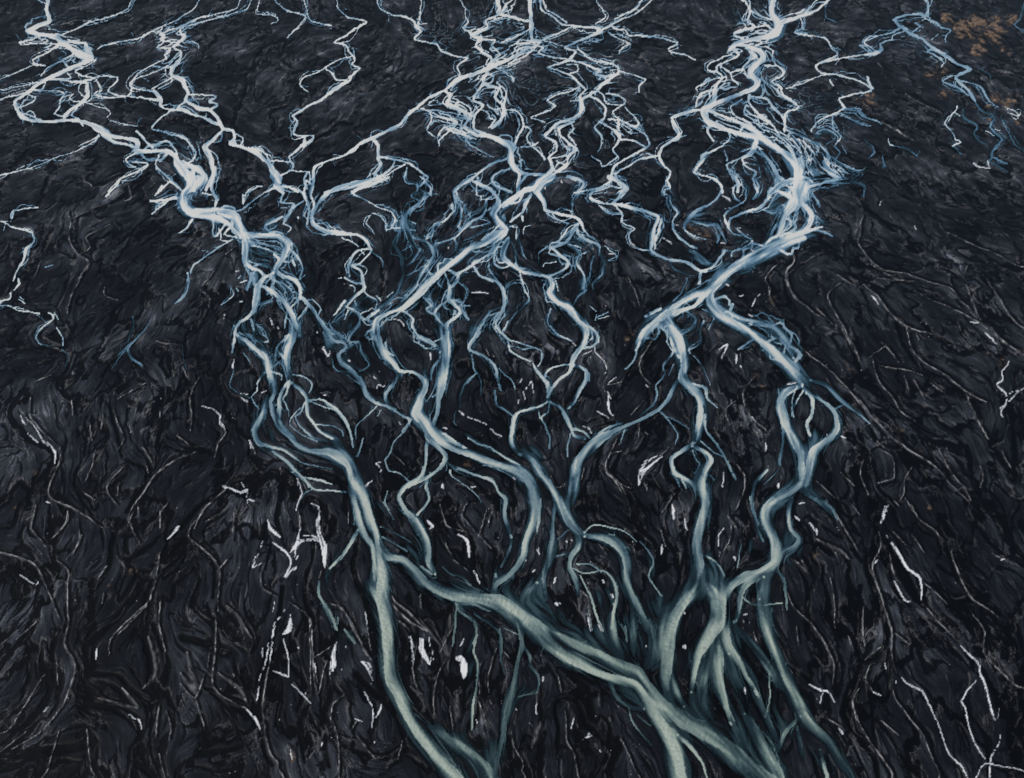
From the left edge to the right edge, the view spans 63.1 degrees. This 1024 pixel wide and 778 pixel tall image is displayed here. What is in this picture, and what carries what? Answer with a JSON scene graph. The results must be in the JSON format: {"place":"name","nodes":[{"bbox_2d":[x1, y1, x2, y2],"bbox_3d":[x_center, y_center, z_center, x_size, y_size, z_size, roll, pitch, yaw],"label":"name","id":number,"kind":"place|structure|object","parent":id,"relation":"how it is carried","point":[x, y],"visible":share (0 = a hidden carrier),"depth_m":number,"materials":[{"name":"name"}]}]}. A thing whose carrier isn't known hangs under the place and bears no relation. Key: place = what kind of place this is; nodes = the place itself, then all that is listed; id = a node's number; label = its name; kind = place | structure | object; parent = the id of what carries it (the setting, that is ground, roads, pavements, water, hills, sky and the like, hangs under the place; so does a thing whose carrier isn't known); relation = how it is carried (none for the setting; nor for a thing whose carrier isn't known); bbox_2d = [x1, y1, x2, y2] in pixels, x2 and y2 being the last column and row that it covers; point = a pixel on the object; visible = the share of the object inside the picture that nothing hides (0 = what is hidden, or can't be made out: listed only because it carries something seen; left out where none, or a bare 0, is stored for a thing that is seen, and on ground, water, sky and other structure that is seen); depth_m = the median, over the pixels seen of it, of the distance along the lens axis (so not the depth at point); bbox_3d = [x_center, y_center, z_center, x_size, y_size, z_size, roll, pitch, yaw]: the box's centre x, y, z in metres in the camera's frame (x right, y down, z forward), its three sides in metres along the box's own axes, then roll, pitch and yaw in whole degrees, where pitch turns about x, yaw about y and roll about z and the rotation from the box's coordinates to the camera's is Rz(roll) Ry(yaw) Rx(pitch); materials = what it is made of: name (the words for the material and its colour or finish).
{"place":"outdoors","nodes":[
{"label":"outdoors","id":0,"kind":"place"},
{"bbox_2d":[0,0,426,758],"bbox_3d":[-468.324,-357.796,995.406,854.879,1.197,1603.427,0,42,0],"label":"river","id":1,"kind":"structure","parent":0,"point":[378,586],"depth_m":714.74,"materials":[{"name":"liquid"}]},
{"bbox_2d":[290,0,729,777],"bbox_3d":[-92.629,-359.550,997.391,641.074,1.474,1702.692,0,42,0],"label":"river","id":2,"kind":"structure","parent":0,"point":[670,720],"depth_m":595.81,"materials":[{"name":"liquid"}]},
{"bbox_2d":[0,0,1023,777],"bbox_3d":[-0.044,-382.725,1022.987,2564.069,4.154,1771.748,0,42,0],"label":"ground","id":3,"kind":"structure","parent":0,"point":[176,628],"depth_m":593.28,"materials":[{"name":"black sand"}]},
{"bbox_2d":[19,574,34,583],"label":"pool","id":4,"kind":"structure","parent":3,"relation":"in","point":[27,579],"depth_m":476.93,"materials":[{"name":"white liquid"}]},
{"bbox_2d":[26,417,55,463],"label":"pool","id":5,"kind":"structure","parent":3,"relation":"in","point":[48,444],"depth_m":557.68,"materials":[{"name":"white liquid"}]},
{"bbox_2d":[95,648,97,659],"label":"pool","id":6,"kind":"structure","parent":3,"relation":"in","point":[96,653],"depth_m":441.71,"materials":[{"name":"white liquid"}]},
{"bbox_2d":[167,525,179,539],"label":"pool","id":7,"kind":"structure","parent":3,"relation":"in","point":[175,530],"depth_m":502.37,"materials":[{"name":"white liquid"}]},
{"bbox_2d":[201,405,225,429],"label":"pool","id":8,"kind":"structure","parent":3,"relation":"in","point":[221,424],"depth_m":578.31,"materials":[{"name":"white liquid"}]},
{"bbox_2d":[222,485,247,493],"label":"pool","id":9,"kind":"structure","parent":3,"relation":"in","point":[243,491],"depth_m":526.65,"materials":[{"name":"white liquid"}]},
{"bbox_2d":[246,709,260,729],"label":"pool","id":10,"kind":"structure","parent":3,"relation":"in","point":[254,718],"depth_m":415.43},
{"bbox_2d":[252,553,261,567],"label":"pool","id":11,"kind":"structure","parent":3,"relation":"in","point":[254,561],"depth_m":485.02,"materials":[{"name":"white liquid"}]},
{"bbox_2d":[264,642,268,665],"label":"pool","id":12,"kind":"structure","parent":3,"relation":"in","point":[266,660],"depth_m":440.58,"materials":[{"name":"grey liquid"}]},
{"bbox_2d":[269,641,273,660],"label":"pool","id":13,"kind":"structure","parent":3,"relation":"in","point":[271,650],"depth_m":443.23,"materials":[{"name":"white liquid"}]},
{"bbox_2d":[271,621,275,638],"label":"pool","id":14,"kind":"structure","parent":3,"relation":"in","point":[272,635],"depth_m":452.17,"materials":[{"name":"white liquid"}]},
{"bbox_2d":[267,519,280,537],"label":"pool","id":15,"kind":"structure","parent":3,"relation":"in","point":[271,529],"depth_m":503.06,"materials":[{"name":"white liquid"}]},
{"bbox_2d":[273,638,288,677],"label":"pool","id":16,"kind":"structure","parent":3,"relation":"in","point":[284,674],"depth_m":436.24,"materials":[{"name":"grey liquid"}]},
{"bbox_2d":[272,542,296,577],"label":"pool","id":17,"kind":"structure","parent":3,"relation":"in","point":[288,572],"depth_m":486.17,"materials":[{"name":"white liquid"}]},
{"bbox_2d":[282,614,292,634],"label":"pool","id":18,"kind":"structure","parent":3,"relation":"in","point":[288,629],"depth_m":453.76,"materials":[{"name":"white liquid"}]},
{"bbox_2d":[289,526,304,556],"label":"pool","id":19,"kind":"structure","parent":3,"relation":"in","point":[298,541],"depth_m":496.35,"materials":[{"name":"white liquid"}]},
{"bbox_2d":[295,478,302,510],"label":"pool","id":20,"kind":"structure","parent":3,"relation":"in","point":[301,491],"depth_m":524.38,"materials":[{"name":"white liquid"}]},
{"bbox_2d":[291,684,310,703],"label":"pool","id":21,"kind":"structure","parent":3,"relation":"in","point":[300,692],"depth_m":425.42,"materials":[{"name":"grey liquid"}]},
{"bbox_2d":[305,503,326,567],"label":"pool","id":22,"kind":"structure","parent":3,"relation":"in","point":[320,540],"depth_m":497.99,"materials":[{"name":"white liquid"}]},
{"bbox_2d":[321,346,330,356],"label":"pool","id":23,"kind":"structure","parent":3,"relation":"in","point":[325,352],"depth_m":628.76,"materials":[{"name":"white liquid"}]},
{"bbox_2d":[329,641,336,674],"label":"pool","id":24,"kind":"structure","parent":3,"relation":"in","point":[333,663],"depth_m":438.99,"materials":[{"name":"white liquid"}]},
{"bbox_2d":[360,661,373,680],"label":"pool","id":25,"kind":"structure","parent":3,"relation":"in","point":[367,667],"depth_m":435.98,"materials":[{"name":"white liquid"}]},
{"bbox_2d":[363,691,372,706],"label":"pool","id":26,"kind":"structure","parent":3,"relation":"in","point":[367,696],"depth_m":423.28,"materials":[{"name":"grey liquid"}]},
{"bbox_2d":[371,708,373,727],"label":"pool","id":27,"kind":"structure","parent":3,"relation":"in","point":[372,717],"depth_m":415.71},
{"bbox_2d":[375,704,381,717],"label":"pool","id":28,"kind":"structure","parent":3,"relation":"in","point":[378,712],"depth_m":418.44,"materials":[{"name":"white liquid"}]},
{"bbox_2d":[408,636,414,661],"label":"pool","id":29,"kind":"structure","parent":3,"relation":"in","point":[412,651],"depth_m":444.33,"materials":[{"name":"white liquid"}]},
{"bbox_2d":[418,637,431,664],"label":"pool","id":30,"kind":"structure","parent":3,"relation":"in","point":[421,649],"depth_m":443.08,"materials":[{"name":"white liquid"}]},
{"bbox_2d":[427,520,433,529],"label":"pool","id":31,"kind":"structure","parent":3,"relation":"in","point":[430,524],"depth_m":506.36,"materials":[{"name":"white liquid"}]},
{"bbox_2d":[455,655,467,678],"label":"pool","id":32,"kind":"structure","parent":3,"relation":"in","point":[463,664],"depth_m":436.77,"materials":[{"name":"white liquid"}]},
{"bbox_2d":[457,533,470,557],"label":"pool","id":33,"kind":"structure","parent":3,"relation":"in","point":[466,539],"depth_m":496.26,"materials":[{"name":"white liquid"}]},
{"bbox_2d":[473,570,479,583],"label":"pool","id":34,"kind":"structure","parent":3,"relation":"in","point":[477,578],"depth_m":478.21,"materials":[{"name":"white liquid"}]},
{"bbox_2d":[587,616,590,631],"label":"pool","id":35,"kind":"structure","parent":3,"relation":"in","point":[588,621],"depth_m":455.81,"materials":[{"name":"white liquid"}]},
{"bbox_2d":[594,346,606,369],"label":"pool","id":36,"kind":"structure","parent":3,"relation":"in","point":[600,357],"depth_m":624.84,"materials":[{"name":"white liquid"}]},
{"bbox_2d":[607,391,613,415],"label":"pool","id":37,"kind":"structure","parent":3,"relation":"in","point":[608,403],"depth_m":586.06,"materials":[{"name":"white liquid"}]},
{"bbox_2d":[638,455,662,485],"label":"pool","id":38,"kind":"structure","parent":3,"relation":"in","point":[642,470],"depth_m":541.90,"materials":[{"name":"white liquid"}]},
{"bbox_2d":[660,544,663,554],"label":"pool","id":39,"kind":"structure","parent":3,"relation":"in","point":[661,549],"depth_m":492.48,"materials":[{"name":"white liquid"}]},
{"bbox_2d":[671,504,674,519],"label":"pool","id":40,"kind":"structure","parent":3,"relation":"in","point":[672,511],"depth_m":513.92,"materials":[{"name":"white liquid"}]},
{"bbox_2d":[718,343,728,358],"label":"pool","id":41,"kind":"structure","parent":3,"relation":"in","point":[726,345],"depth_m":631.89,"materials":[{"name":"white liquid"}]},
{"bbox_2d":[808,522,818,535],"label":"pool","id":42,"kind":"structure","parent":3,"relation":"in","point":[816,530],"depth_m":503.56,"materials":[{"name":"white liquid"}]},
{"bbox_2d":[808,684,834,703],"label":"pool","id":43,"kind":"structure","parent":3,"relation":"in","point":[821,690],"depth_m":426.14,"materials":[{"name":"white liquid"}]},
{"bbox_2d":[880,505,888,523],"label":"pool","id":44,"kind":"structure","parent":3,"relation":"in","point":[884,510],"depth_m":513.45,"materials":[{"name":"white liquid"}]},
{"bbox_2d":[893,580,910,602],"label":"pool","id":45,"kind":"structure","parent":3,"relation":"in","point":[900,592],"depth_m":469.96,"materials":[{"name":"white liquid"}]},
{"bbox_2d":[890,542,922,599],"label":"pool","id":46,"kind":"structure","parent":3,"relation":"in","point":[901,558],"depth_m":482.48,"materials":[{"name":"white liquid"}]},
{"bbox_2d":[901,677,967,777],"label":"pool","id":47,"kind":"structure","parent":3,"relation":"in","point":[938,724],"depth_m":414.27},
{"bbox_2d":[866,13,1019,156],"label":"moss","id":48,"kind":"object","parent":3,"relation":"on","point":[976,21],"visible":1,"depth_m":1142.17,"materials":[{"name":"plant"}]},
{"bbox_2d":[960,680,985,758],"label":"pool","id":49,"kind":"structure","parent":3,"relation":"in","point":[966,711],"depth_m":415.88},
{"bbox_2d":[960,645,995,720],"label":"pool","id":50,"kind":"structure","parent":3,"relation":"in","point":[982,678],"depth_m":431.22,"materials":[{"name":"white liquid"}]},
{"bbox_2d":[974,160,990,168],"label":"pool","id":51,"kind":"structure","parent":3,"relation":"in","point":[984,167],"depth_m":849.43,"materials":[{"name":"white liquid"}]},
{"bbox_2d":[984,332,997,344],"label":"pool","id":52,"kind":"structure","parent":3,"relation":"in","point":[992,339],"depth_m":640.84,"materials":[{"name":"white liquid"}]},
{"bbox_2d":[975,752,1023,777],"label":"pool","id":53,"kind":"structure","parent":3,"relation":"in","point":[990,761],"depth_m":397.80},
{"bbox_2d":[996,361,1009,396],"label":"pool","id":54,"kind":"structure","parent":3,"relation":"in","point":[1002,380],"depth_m":603.66,"materials":[{"name":"white liquid"}]},
{"bbox_2d":[1000,390,1019,417],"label":"pool","id":55,"kind":"structure","parent":3,"relation":"in","point":[1002,407],"depth_m":586.32,"materials":[{"name":"white liquid"}]},
{"bbox_2d":[593,0,870,777],"bbox_3d":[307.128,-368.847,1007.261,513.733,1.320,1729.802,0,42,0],"label":"river","id":56,"kind":"structure","parent":0,"point":[717,638],"depth_m":594.57,"materials":[{"name":"liquid"}]},
{"bbox_2d":[834,0,1023,172],"bbox_3d":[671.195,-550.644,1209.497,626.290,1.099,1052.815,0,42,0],"label":"river","id":57,"kind":"structure","parent":0,"point":[930,49],"depth_m":1011.86,"materials":[{"name":"liquid"}]}
]}

